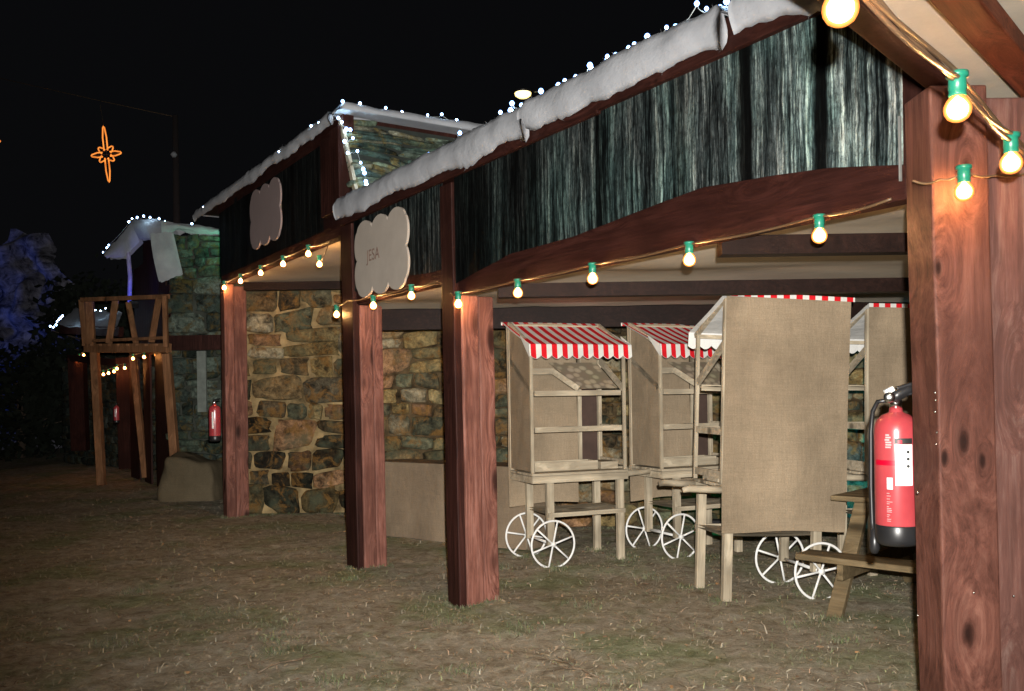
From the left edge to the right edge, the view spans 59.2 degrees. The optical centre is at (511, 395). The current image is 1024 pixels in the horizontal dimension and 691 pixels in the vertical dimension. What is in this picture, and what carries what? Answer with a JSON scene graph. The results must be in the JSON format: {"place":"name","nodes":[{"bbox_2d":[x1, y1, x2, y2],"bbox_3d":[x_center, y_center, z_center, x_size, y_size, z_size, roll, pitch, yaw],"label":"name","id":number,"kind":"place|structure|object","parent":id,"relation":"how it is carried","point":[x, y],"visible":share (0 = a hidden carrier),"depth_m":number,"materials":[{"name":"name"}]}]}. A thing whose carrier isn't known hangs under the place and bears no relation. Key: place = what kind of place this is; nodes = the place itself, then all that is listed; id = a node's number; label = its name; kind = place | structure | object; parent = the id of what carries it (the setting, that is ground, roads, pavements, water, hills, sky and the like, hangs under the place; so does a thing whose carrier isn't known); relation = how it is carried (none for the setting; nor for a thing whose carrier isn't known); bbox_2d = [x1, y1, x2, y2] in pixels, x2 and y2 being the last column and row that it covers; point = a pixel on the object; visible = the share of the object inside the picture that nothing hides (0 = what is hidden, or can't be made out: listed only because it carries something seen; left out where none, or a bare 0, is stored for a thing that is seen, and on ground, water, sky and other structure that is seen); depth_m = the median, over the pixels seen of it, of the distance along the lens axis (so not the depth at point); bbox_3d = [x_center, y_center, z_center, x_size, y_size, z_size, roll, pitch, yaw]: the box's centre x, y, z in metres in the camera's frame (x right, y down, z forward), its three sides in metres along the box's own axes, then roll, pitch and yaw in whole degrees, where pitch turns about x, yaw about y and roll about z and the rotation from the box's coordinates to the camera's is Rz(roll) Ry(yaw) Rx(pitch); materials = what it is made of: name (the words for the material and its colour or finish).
{"place":"outdoors","nodes":[
{"label":"outdoors","id":0,"kind":"place"},
{"bbox_2d":[0,0,730,328],"label":"sky","id":1,"kind":"structure","parent":0,"point":[242,79],"materials":[{"name":"black"}]},
{"bbox_2d":[0,448,919,690],"bbox_3d":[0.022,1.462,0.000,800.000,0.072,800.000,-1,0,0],"label":"ground","id":2,"kind":"structure","parent":0,"point":[33,476],"depth_m":6.14,"materials":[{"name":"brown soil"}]},
{"bbox_2d":[0,335,70,461],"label":"tree","id":3,"kind":"object","parent":2,"relation":"on","point":[35,398],"visible":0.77,"depth_m":23.17,"materials":[{"name":"green plant"}]},
{"bbox_2d":[0,229,79,449],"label":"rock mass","id":4,"kind":"object","parent":2,"relation":"on","point":[27,263],"visible":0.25,"depth_m":29.56,"materials":[{"name":"blue plant"}]},
{"bbox_2d":[0,253,133,452],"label":"tree","id":5,"kind":"object","parent":2,"relation":"on","point":[63,304],"visible":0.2,"depth_m":25.45,"materials":[{"name":"blue plant"}]},
{"bbox_2d":[57,308,130,468],"bbox_3d":[-8.876,-0.340,19.421,0.813,3.561,5.098,-1,0,-41],"label":"wooden hut","id":6,"kind":"object","parent":2,"relation":"on","point":[78,398],"visible":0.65,"depth_m":20.06,"materials":[{"name":"red wood"}]},
{"bbox_2d":[102,363,125,375],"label":"string lights","id":7,"kind":"object","parent":6,"relation":"hanging from","point":[113,371],"visible":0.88,"depth_m":17.12},
{"bbox_2d":[113,403,119,422],"bbox_3d":[-6.713,0.296,15.300,0.092,0.340,0.092,-1,0,-22],"label":"fire extinguisher","id":8,"kind":"object","parent":6,"relation":"attached to","point":[116,413],"visible":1,"depth_m":15.27,"materials":[{"name":"red metal"}]},
{"bbox_2d":[61,360,156,469],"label":"stone wall","id":9,"kind":"structure","parent":2,"relation":"on","point":[109,402],"depth_m":20.23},
{"bbox_2d":[75,279,154,360],"bbox_3d":[-10.163,-0.769,24.442,3.756,4.951,3.086,-1,0,0],"label":"tree","id":10,"kind":"object","parent":2,"relation":"on","point":[126,332],"visible":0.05,"depth_m":23.99,"materials":[{"name":"green plant"}]},
{"bbox_2d":[78,294,179,485],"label":"balcony","id":11,"kind":"structure","parent":2,"relation":"on","point":[87,323],"depth_m":14.82,"materials":[{"name":"orange wood"}]},
{"bbox_2d":[129,301,138,307],"bbox_3d":[-6.176,-1.487,14.721,0.140,0.112,0.114,-1,0,-33],"label":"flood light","id":12,"kind":"object","parent":11,"relation":"attached to","point":[135,304],"visible":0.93,"depth_m":14.71,"materials":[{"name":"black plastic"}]},
{"bbox_2d":[131,353,154,359],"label":"string lights","id":13,"kind":"object","parent":11,"relation":"hanging from","point":[143,357],"visible":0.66,"depth_m":15.52},
{"bbox_2d":[104,219,222,485],"bbox_3d":[-5.675,-0.706,15.148,5.208,4.511,1.814,-1,0,34],"label":"stone hut","id":14,"kind":"object","parent":2,"relation":"on","point":[188,267],"visible":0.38,"depth_m":14.27,"materials":[{"name":"grey stone"}]},
{"bbox_2d":[102,215,192,252],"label":"fairy lights","id":15,"kind":"object","parent":14,"relation":"on","point":[127,224],"visible":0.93,"depth_m":14.59,"materials":[{"name":"white glass"}]},
{"bbox_2d":[170,115,179,222],"bbox_3d":[-6.671,-2.019,17.959,0.180,7.138,0.252,-1,0,0],"label":"pole","id":16,"kind":"object","parent":2,"relation":"on","point":[174,154],"visible":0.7,"depth_m":17.95,"materials":[{"name":"grey metal"}]},
{"bbox_2d":[0,78,169,115],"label":"wire","id":17,"kind":"object","parent":16,"relation":"attached to","point":[84,97],"visible":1,"depth_m":18.00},
{"bbox_2d":[91,106,121,182],"bbox_3d":[-8.122,-5.029,18.005,0.627,1.574,0.037,-6,0,0],"label":"star light","id":18,"kind":"object","parent":17,"relation":"hanging from","point":[108,160],"visible":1,"depth_m":17.99,"materials":[{"name":"plastic"}]},
{"bbox_2d":[157,451,222,501],"bbox_3d":[-4.745,1.185,13.457,0.916,0.692,0.917,-1,0,0],"label":"covered bale","id":19,"kind":"object","parent":2,"relation":"on","point":[187,476],"visible":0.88,"depth_m":13.07,"materials":[{"name":"fabric"}]},
{"bbox_2d":[233,283,345,513],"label":"stone wall","id":20,"kind":"structure","parent":2,"relation":"on","point":[296,442],"depth_m":11.41,"materials":[{"name":"brown stone"}]},
{"bbox_2d":[257,648,325,673],"bbox_3d":[-1.159,1.440,4.933,0.254,0.037,0.477,-1,0,14],"label":"twig","id":21,"kind":"object","parent":2,"relation":"on","point":[297,659],"visible":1,"depth_m":4.89,"materials":[{"name":"brown wood"}]},
{"bbox_2d":[204,114,460,518],"bbox_3d":[-0.841,-0.500,10.935,4.489,4.026,5.309,-1,0,-33],"label":"market stall","id":22,"kind":"object","parent":2,"relation":"on","point":[318,175],"visible":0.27,"depth_m":9.52,"materials":[{"name":"red wood"}]},
{"bbox_2d":[209,398,220,441],"bbox_3d":[-3.692,0.303,11.200,0.144,0.532,0.144,-1,0,-22],"label":"fire extinguisher","id":23,"kind":"object","parent":22,"relation":"attached to","point":[214,422],"visible":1,"depth_m":11.14,"materials":[{"name":"red metal"}]},
{"bbox_2d":[250,177,281,249],"bbox_3d":[-2.568,-1.902,9.493,0.079,0.640,1.042,-1,0,-33],"label":"sign","id":24,"kind":"object","parent":22,"relation":"attached to","point":[265,214],"visible":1,"depth_m":9.42,"materials":[{"name":"brown wood"}]},
{"bbox_2d":[219,241,329,289],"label":"string lights","id":25,"kind":"object","parent":22,"relation":"hanging from","point":[319,263],"visible":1,"depth_m":9.18},
{"bbox_2d":[193,111,377,221],"bbox_3d":[-2.756,-2.419,10.117,0.489,0.222,4.965,-1,0,-33],"label":"snow sheet","id":26,"kind":"object","parent":22,"relation":"on","point":[291,147],"visible":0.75,"depth_m":9.33,"materials":[{"name":"snow"}]},
{"bbox_2d":[226,116,339,192],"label":"fairy lights","id":27,"kind":"object","parent":26,"relation":"on","point":[338,117],"visible":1,"depth_m":8.52,"materials":[{"name":"white plastic"}]},
{"bbox_2d":[337,114,367,184],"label":"fairy lights","id":28,"kind":"object","parent":22,"relation":"attached to","point":[364,172],"visible":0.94,"depth_m":7.74,"materials":[{"name":"white plastic"}]},
{"bbox_2d":[332,102,482,134],"bbox_3d":[0.230,-2.514,9.073,4.285,0.214,0.344,-1,0,-33],"label":"snow sheet","id":29,"kind":"object","parent":22,"relation":"on","point":[413,120],"visible":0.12,"depth_m":8.18,"materials":[{"name":"fabric"}]},
{"bbox_2d":[341,99,457,120],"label":"fairy lights","id":30,"kind":"object","parent":29,"relation":"on","point":[385,107],"visible":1,"depth_m":8.04,"materials":[{"name":"white plastic"}]},
{"bbox_2d":[399,626,445,633],"bbox_3d":[-0.536,1.445,5.521,0.298,0.019,0.135,-1,0,-21],"label":"twig","id":31,"kind":"object","parent":2,"relation":"on","point":[429,631],"visible":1,"depth_m":5.53,"materials":[{"name":"brown wood"}]},
{"bbox_2d":[385,459,546,549],"bbox_3d":[-0.541,1.068,9.148,1.954,0.780,0.498,-1,0,35],"label":"counter","id":32,"kind":"object","parent":2,"relation":"on","point":[415,493],"visible":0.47,"depth_m":9.10,"materials":[{"name":"brown wood"}]},
{"bbox_2d":[513,88,545,98],"bbox_3d":[0.701,-3.366,24.000,1.220,9.611,0.540,-1,0,0],"label":"street lamp","id":33,"kind":"object","parent":2,"relation":"on","point":[522,93],"visible":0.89,"depth_m":23.87,"materials":[{"name":"white glass"}]},
{"bbox_2d":[534,656,599,677],"bbox_3d":[0.263,1.416,4.717,0.256,0.028,0.419,-1,0,-16],"label":"twig","id":34,"kind":"object","parent":2,"relation":"on","point":[562,667],"visible":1,"depth_m":4.72,"materials":[{"name":"brown wood"}]},
{"bbox_2d":[501,322,651,567],"bbox_3d":[0.610,0.399,8.081,1.235,2.146,0.644,-1,0,-22],"label":"market cart","id":35,"kind":"object","parent":2,"relation":"on","point":[556,426],"visible":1,"depth_m":8.01,"materials":[{"name":"brown wood"}]},
{"bbox_2d":[367,304,866,526],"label":"stone wall","id":36,"kind":"structure","parent":2,"relation":"on","point":[414,414],"depth_m":9.86,"materials":[{"name":"stone"}]},
{"bbox_2d":[340,11,925,607],"bbox_3d":[2.349,-0.120,6.798,8.500,3.170,7.004,-1,0,0],"label":"market stall","id":37,"kind":"object","parent":2,"relation":"on","point":[784,119],"visible":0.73,"depth_m":5.19,"materials":[{"name":"brown wood"}]},
{"bbox_2d":[354,207,409,297],"bbox_3d":[-1.003,-1.107,7.064,0.082,0.620,0.995,-1,0,-33],"label":"sign","id":38,"kind":"object","parent":37,"relation":"attached to","point":[382,253],"visible":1,"depth_m":6.99,"materials":[{"name":"brown wood"}]},
{"bbox_2d":[333,280,437,317],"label":"string lights","id":39,"kind":"object","parent":37,"relation":"hanging from","point":[373,304],"visible":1,"depth_m":7.25},
{"bbox_2d":[333,107,528,219],"bbox_3d":[-0.560,-1.619,6.705,0.491,0.303,3.046,-1,0,-33],"label":"snow sheet","id":40,"kind":"object","parent":37,"relation":"on","point":[472,147],"visible":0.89,"depth_m":6.18,"materials":[{"name":"fabric"}]},
{"bbox_2d":[458,101,521,135],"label":"fairy lights","id":41,"kind":"object","parent":40,"relation":"on","point":[511,103],"visible":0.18,"depth_m":5.56,"materials":[{"name":"white plastic"}]},
{"bbox_2d":[517,5,728,130],"bbox_3d":[0.661,-1.658,4.797,0.492,0.276,1.657,-1,0,-33],"label":"snow sheet","id":42,"kind":"object","parent":37,"relation":"on","point":[624,69],"visible":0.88,"depth_m":4.51,"materials":[{"name":"fabric"}]},
{"bbox_2d":[538,0,729,93],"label":"fairy lights","id":43,"kind":"object","parent":42,"relation":"on","point":[666,27],"visible":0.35,"depth_m":4.49,"materials":[{"name":"white plastic"}]},
{"bbox_2d":[450,198,891,308],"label":"string lights","id":44,"kind":"object","parent":37,"relation":"hanging from","point":[819,235],"visible":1,"depth_m":4.23},
{"bbox_2d":[728,0,821,34],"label":"snow sheet","id":45,"kind":"object","parent":37,"relation":"on","point":[742,14],"visible":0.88,"depth_m":3.78,"materials":[{"name":"fabric"}]},
{"bbox_2d":[621,323,742,558],"bbox_3d":[1.730,0.382,8.396,1.235,2.146,0.644,-1,0,-25],"label":"market cart","id":46,"kind":"object","parent":2,"relation":"on","point":[661,372],"visible":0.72,"depth_m":8.28,"materials":[{"name":"brown wood"}]},
{"bbox_2d":[712,519,721,522],"bbox_3d":[2.009,1.281,8.952,0.140,0.110,0.080,-1,0,13],"label":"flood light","id":47,"kind":"object","parent":2,"relation":"on","point":[716,520],"visible":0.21,"depth_m":8.91,"materials":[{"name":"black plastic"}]},
{"bbox_2d":[658,294,854,601],"bbox_3d":[1.735,0.367,6.562,1.235,2.146,0.648,1,0,-12],"label":"market cart","id":48,"kind":"object","parent":2,"relation":"on","point":[781,430],"visible":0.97,"depth_m":6.29,"materials":[{"name":"brown wood"}]},
{"bbox_2d":[795,487,916,617],"bbox_3d":[2.940,1.054,5.928,1.570,0.766,1.490,-1,0,43],"label":"picnic table","id":49,"kind":"object","parent":2,"relation":"on","point":[850,561],"visible":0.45,"depth_m":5.88,"materials":[{"name":"brown wood"}]},
{"bbox_2d":[837,303,915,575],"bbox_3d":[3.083,0.355,7.402,1.235,2.146,0.648,0,0,-10],"label":"market cart","id":50,"kind":"object","parent":2,"relation":"on","point":[880,337],"visible":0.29,"depth_m":7.09,"materials":[{"name":"brown wood"}]},
{"bbox_2d":[816,0,1023,97],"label":"canopy","id":51,"kind":"object","parent":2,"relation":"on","point":[982,41],"visible":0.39,"depth_m":2.66,"materials":[{"name":"beige wood"}]},
{"bbox_2d":[821,0,1023,173],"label":"string lights","id":52,"kind":"object","parent":51,"relation":"hanging from","point":[963,97],"visible":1,"depth_m":1.94},
{"bbox_2d":[904,85,1023,690],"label":"corner post","id":53,"kind":"object","parent":2,"relation":"on","point":[966,277],"visible":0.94,"depth_m":3.05,"materials":[{"name":"brown wood"}]},
{"bbox_2d":[869,382,915,553],"bbox_3d":[1.472,0.272,3.420,0.190,0.672,0.164,-1,0,0],"label":"fire extinguisher","id":54,"kind":"object","parent":53,"relation":"attached to","point":[892,523],"visible":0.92,"depth_m":3.36,"materials":[{"name":"red painted metal"},{"name":"black plastic"}]},
{"bbox_2d":[912,164,1023,200],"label":"string lights","id":55,"kind":"object","parent":53,"relation":"attached to","point":[964,190],"visible":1,"depth_m":2.96}
]}

